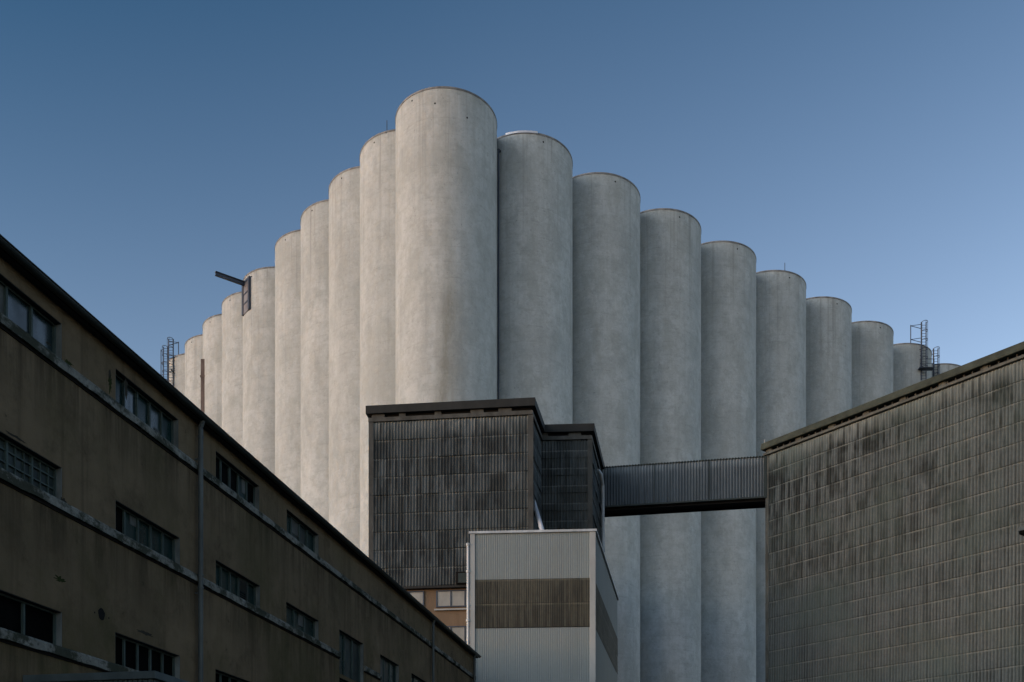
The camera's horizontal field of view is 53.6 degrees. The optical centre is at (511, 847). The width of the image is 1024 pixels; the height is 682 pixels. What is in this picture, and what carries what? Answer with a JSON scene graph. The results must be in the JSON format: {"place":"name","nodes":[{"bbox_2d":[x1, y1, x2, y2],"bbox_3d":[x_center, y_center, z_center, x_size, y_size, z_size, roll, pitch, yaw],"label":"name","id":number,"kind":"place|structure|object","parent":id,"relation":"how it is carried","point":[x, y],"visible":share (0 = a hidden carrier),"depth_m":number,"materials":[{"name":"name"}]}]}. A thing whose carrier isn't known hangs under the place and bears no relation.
{"place":"outdoors","nodes":[
{"label":"outdoors","id":0,"kind":"place"},
{"bbox_2d":[161,345,167,380],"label":"ladder mast","id":1,"kind":"object","parent":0,"point":[163,370],"visible":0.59,"depth_m":140.91,"materials":[{"name":"metal"}]},
{"bbox_2d":[366,397,604,642],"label":"clad tower","id":2,"kind":"structure","parent":0,"point":[445,478],"depth_m":61.62,"materials":[{"name":"grey metal"}]},
{"bbox_2d":[408,591,423,605],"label":"window","id":3,"kind":"structure","parent":2,"relation":"in","point":[419,595],"depth_m":61.68,"materials":[{"name":"glass"}]},
{"bbox_2d":[434,590,466,610],"bbox_3d":[-3.286,-14.984,61.384,2.874,1.227,0.160,0,0,6],"label":"window","id":4,"kind":"structure","parent":2,"relation":"in","point":[444,598],"depth_m":61.44,"materials":[{"name":"glass"}]},
{"bbox_2d":[447,626,466,642],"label":"window","id":5,"kind":"structure","parent":2,"relation":"in","point":[461,631],"depth_m":61.40,"materials":[{"name":"glass"}]},
{"bbox_2d":[456,571,466,584],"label":"window","id":6,"kind":"structure","parent":2,"relation":"in","point":[461,577],"depth_m":60.97,"materials":[{"name":"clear glass"}]},
{"bbox_2d":[535,500,543,529],"bbox_3d":[1.621,-19.963,61.365,0.280,3.364,2.633,0,0,-15],"label":"slanting pipe","id":7,"kind":"object","parent":2,"relation":"attached to","point":[539,520],"visible":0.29,"depth_m":61.22,"materials":[{"name":"silver metal"}]},
{"bbox_2d":[598,469,604,552],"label":"downpipe","id":8,"kind":"object","parent":2,"relation":"attached to","point":[600,473],"visible":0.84,"depth_m":70.04,"materials":[{"name":"metal"}]},
{"bbox_2d":[600,456,766,516],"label":"conveyor bridge","id":9,"kind":"structure","parent":2,"relation":"attached to","point":[735,483],"depth_m":70.01,"materials":[{"name":"grey metal"}]},
{"bbox_2d":[0,0,1023,378],"label":"sky","id":10,"kind":"structure","parent":0,"point":[870,152],"materials":[{"name":"blue"}]},
{"bbox_2d":[469,529,618,681],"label":"sheet metal tower","id":11,"kind":"structure","parent":0,"point":[543,605],"depth_m":57.24,"materials":[{"name":"grey metal"}]},
{"bbox_2d":[466,543,469,645],"bbox_3d":[-2.488,-7.760,57.408,0.240,18.919,0.232,0,0,0],"label":"downpipe","id":12,"kind":"object","parent":11,"relation":"attached to","point":[468,593],"visible":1,"depth_m":57.33,"materials":[{"name":"metal"}]},
{"bbox_2d":[761,341,1023,681],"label":"warehouse","id":13,"kind":"structure","parent":0,"point":[894,542],"depth_m":60.77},
{"bbox_2d":[1018,526,1023,535],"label":"flood light","id":14,"kind":"object","parent":13,"relation":"attached to","point":[1021,530],"visible":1,"depth_m":54.20,"materials":[{"name":"paint"}]},
{"label":"ground","id":15,"kind":"structure","parent":0,"visible":0},
{"bbox_2d":[169,353,184,395],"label":"grain silo","id":16,"kind":"object","parent":15,"relation":"on","point":[179,372],"visible":0.12,"depth_m":132.40,"materials":[{"name":"concrete"}]},
{"bbox_2d":[167,337,178,385],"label":"ladder mast","id":17,"kind":"object","parent":16,"relation":"on","point":[168,355],"visible":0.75,"depth_m":132.82,"materials":[{"name":"metal"}]},
{"bbox_2d":[185,334,202,409],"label":"grain silo","id":18,"kind":"object","parent":15,"relation":"on","point":[193,351],"visible":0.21,"depth_m":127.73,"materials":[{"name":"concrete"}]},
{"bbox_2d":[202,314,221,427],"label":"grain silo","id":19,"kind":"object","parent":15,"relation":"on","point":[212,339],"visible":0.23,"depth_m":122.75,"materials":[{"name":"concrete"}]},
{"bbox_2d":[200,359,204,412],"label":"vertical duct","id":20,"kind":"object","parent":19,"relation":"attached to","point":[202,375],"visible":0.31,"depth_m":124.08,"materials":[{"name":"grey metal"}]},
{"bbox_2d":[222,291,242,446],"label":"grain silo","id":21,"kind":"object","parent":15,"relation":"on","point":[232,371],"visible":0.15,"depth_m":117.94,"materials":[{"name":"concrete"}]},
{"bbox_2d":[0,234,480,681],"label":"factory building","id":22,"kind":"structure","parent":15,"relation":"on","point":[99,422],"depth_m":21.61,"materials":[{"name":"brown paint"}]},
{"bbox_2d":[0,274,61,358],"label":"window","id":23,"kind":"structure","parent":22,"relation":"in","point":[15,304],"depth_m":17.98,"materials":[{"name":"glass"}]},
{"bbox_2d":[0,431,61,498],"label":"window","id":24,"kind":"structure","parent":22,"relation":"in","point":[16,458],"depth_m":17.99,"materials":[{"name":"glass"}]},
{"bbox_2d":[0,590,61,646],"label":"window","id":25,"kind":"structure","parent":22,"relation":"in","point":[18,614],"depth_m":18.00,"materials":[{"name":"glass"}]},
{"bbox_2d":[23,671,187,681],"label":"canopy","id":26,"kind":"object","parent":22,"relation":"attached to","point":[143,676],"visible":1,"depth_m":17.33,"materials":[{"name":"metal"}]},
{"bbox_2d":[116,369,177,447],"bbox_3d":[-7.875,-9.295,21.632,0.246,0.690,2.506,0,0,10],"label":"window","id":27,"kind":"structure","parent":22,"relation":"in","point":[139,403],"depth_m":21.78,"materials":[{"name":"glass"}]},
{"bbox_2d":[115,632,179,678],"bbox_3d":[-7.872,-4.005,21.658,0.249,0.650,2.584,0,0,10],"label":"window","id":28,"kind":"structure","parent":22,"relation":"in","point":[131,653],"depth_m":21.70,"materials":[{"name":"glass"}]},
{"bbox_2d":[116,500,179,563],"bbox_3d":[-7.870,-6.675,21.664,0.246,0.630,2.571,0,0,10],"label":"window","id":29,"kind":"structure","parent":22,"relation":"in","point":[130,523],"depth_m":21.82,"materials":[{"name":"glass"}]},
{"bbox_2d":[195,419,204,681],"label":"downpipe","id":30,"kind":"object","parent":22,"relation":"attached to","point":[200,548],"visible":1,"depth_m":23.53,"materials":[{"name":"metal"}]},
{"bbox_2d":[215,669,249,681],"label":"window","id":31,"kind":"structure","parent":22,"relation":"in","point":[220,676],"depth_m":25.41,"materials":[{"name":"glass"}]},
{"bbox_2d":[216,451,258,509],"bbox_3d":[-7.099,-9.295,25.848,0.245,0.690,2.479,0,0,10],"label":"window","id":32,"kind":"structure","parent":22,"relation":"in","point":[227,473],"depth_m":26.06,"materials":[{"name":"glass"}]},
{"bbox_2d":[216,560,259,607],"bbox_3d":[-7.093,-6.675,25.870,0.242,0.630,2.525,0,0,10],"label":"window","id":33,"kind":"structure","parent":22,"relation":"in","point":[230,580],"depth_m":26.07,"materials":[{"name":"glass"}]},
{"bbox_2d":[286,602,317,639],"bbox_3d":[-6.351,-6.675,30.068,0.304,0.630,2.482,0,0,10],"label":"window","id":34,"kind":"structure","parent":22,"relation":"in","point":[295,617],"depth_m":30.31,"materials":[{"name":"glass"}]},
{"bbox_2d":[287,509,317,554],"bbox_3d":[-6.328,-9.295,30.077,0.262,0.690,2.456,0,0,10],"label":"window","id":35,"kind":"structure","parent":22,"relation":"in","point":[299,530],"depth_m":30.33,"materials":[{"name":"glass"}]},
{"bbox_2d":[339,629,362,681],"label":"window","id":36,"kind":"structure","parent":22,"relation":"in","point":[351,649],"depth_m":34.61,"materials":[{"name":"glass"}]},
{"bbox_2d":[380,654,398,681],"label":"window","id":37,"kind":"structure","parent":22,"relation":"in","point":[389,670],"depth_m":38.86,"materials":[{"name":"glass"}]},
{"bbox_2d":[411,673,425,681],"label":"window","id":38,"kind":"structure","parent":22,"relation":"in","point":[414,678],"depth_m":42.42,"materials":[{"name":"glass"}]},
{"bbox_2d":[430,619,434,681],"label":"downpipe","id":39,"kind":"object","parent":22,"relation":"attached to","point":[433,628],"visible":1,"depth_m":44.17,"materials":[{"name":"metal"}]},
{"bbox_2d":[472,654,475,681],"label":"downpipe","id":40,"kind":"object","parent":22,"relation":"attached to","point":[474,669],"visible":1,"depth_m":52.32,"materials":[{"name":"metal"}]},
{"bbox_2d":[243,266,274,474],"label":"grain silo","id":41,"kind":"object","parent":15,"relation":"on","point":[259,380],"visible":0.23,"depth_m":112.66,"materials":[{"name":"concrete"}]},
{"bbox_2d":[215,271,250,315],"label":"crane","id":42,"kind":"object","parent":41,"relation":"attached to","point":[245,284],"visible":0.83,"depth_m":113.61,"materials":[{"name":"paint"}]},
{"bbox_2d":[243,280,248,314],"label":"door panel","id":43,"kind":"structure","parent":42,"relation":"in","point":[245,308],"depth_m":114.07,"materials":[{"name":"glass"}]},
{"bbox_2d":[275,229,300,497],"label":"grain silo","id":44,"kind":"object","parent":15,"relation":"on","point":[288,359],"visible":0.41,"depth_m":106.16,"materials":[{"name":"concrete"}]},
{"bbox_2d":[300,199,328,521],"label":"grain silo","id":45,"kind":"object","parent":15,"relation":"on","point":[314,221],"visible":0.27,"depth_m":101.26,"materials":[{"name":"concrete"}]},
{"bbox_2d":[328,166,359,548],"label":"grain silo","id":46,"kind":"object","parent":15,"relation":"on","point":[344,352],"visible":0.34,"depth_m":96.41,"materials":[{"name":"concrete"}]},
{"bbox_2d":[360,129,395,556],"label":"grain silo","id":47,"kind":"object","parent":15,"relation":"on","point":[378,269],"visible":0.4,"depth_m":91.64,"materials":[{"name":"concrete"}]},
{"bbox_2d":[395,86,496,403],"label":"grain silo","id":48,"kind":"object","parent":15,"relation":"on","point":[446,243],"visible":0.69,"depth_m":86.28,"materials":[{"name":"concrete"}]},
{"bbox_2d":[497,130,572,423],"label":"grain silo","id":49,"kind":"object","parent":15,"relation":"on","point":[535,263],"visible":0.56,"depth_m":91.54,"materials":[{"name":"concrete"}]},
{"bbox_2d":[497,148,500,398],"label":"downpipe","id":50,"kind":"object","parent":49,"relation":"attached to","point":[498,149],"visible":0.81,"depth_m":91.38,"materials":[{"name":"metal"}]},
{"bbox_2d":[572,172,640,681],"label":"grain silo","id":51,"kind":"object","parent":15,"relation":"on","point":[606,303],"visible":0.59,"depth_m":97.08,"materials":[{"name":"concrete"}]},
{"bbox_2d":[640,208,700,681],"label":"grain silo","id":52,"kind":"object","parent":15,"relation":"on","point":[670,429],"visible":0.56,"depth_m":102.38,"materials":[{"name":"concrete"}]},
{"bbox_2d":[701,240,755,681],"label":"grain silo","id":53,"kind":"object","parent":15,"relation":"on","point":[728,431],"visible":0.58,"depth_m":107.81,"materials":[{"name":"concrete"}]},
{"bbox_2d":[756,270,805,681],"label":"grain silo","id":54,"kind":"object","parent":15,"relation":"on","point":[780,352],"visible":0.33,"depth_m":113.27,"materials":[{"name":"concrete"}]},
{"bbox_2d":[806,296,851,425],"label":"grain silo","id":55,"kind":"object","parent":15,"relation":"on","point":[828,356],"visible":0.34,"depth_m":118.66,"materials":[{"name":"concrete"}]},
{"bbox_2d":[852,321,893,407],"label":"grain silo","id":56,"kind":"object","parent":15,"relation":"on","point":[872,360],"visible":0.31,"depth_m":124.09,"materials":[{"name":"concrete"}]},
{"bbox_2d":[893,343,931,391],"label":"grain silo","id":57,"kind":"object","parent":15,"relation":"on","point":[906,363],"visible":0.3,"depth_m":129.48,"materials":[{"name":"concrete"}]},
{"bbox_2d":[910,320,934,379],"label":"ladder mast","id":58,"kind":"object","parent":57,"relation":"on","point":[926,368],"visible":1,"depth_m":129.62,"materials":[{"name":"metal"}]},
{"bbox_2d":[932,363,960,376],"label":"grain silo","id":59,"kind":"object","parent":15,"relation":"on","point":[944,367],"visible":0.12,"depth_m":134.87,"materials":[{"name":"concrete"}]},
{"bbox_2d":[932,346,939,376],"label":"ladder mast","id":60,"kind":"object","parent":59,"relation":"attached to","point":[938,362],"visible":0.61,"depth_m":134.76,"materials":[{"name":"metal"}]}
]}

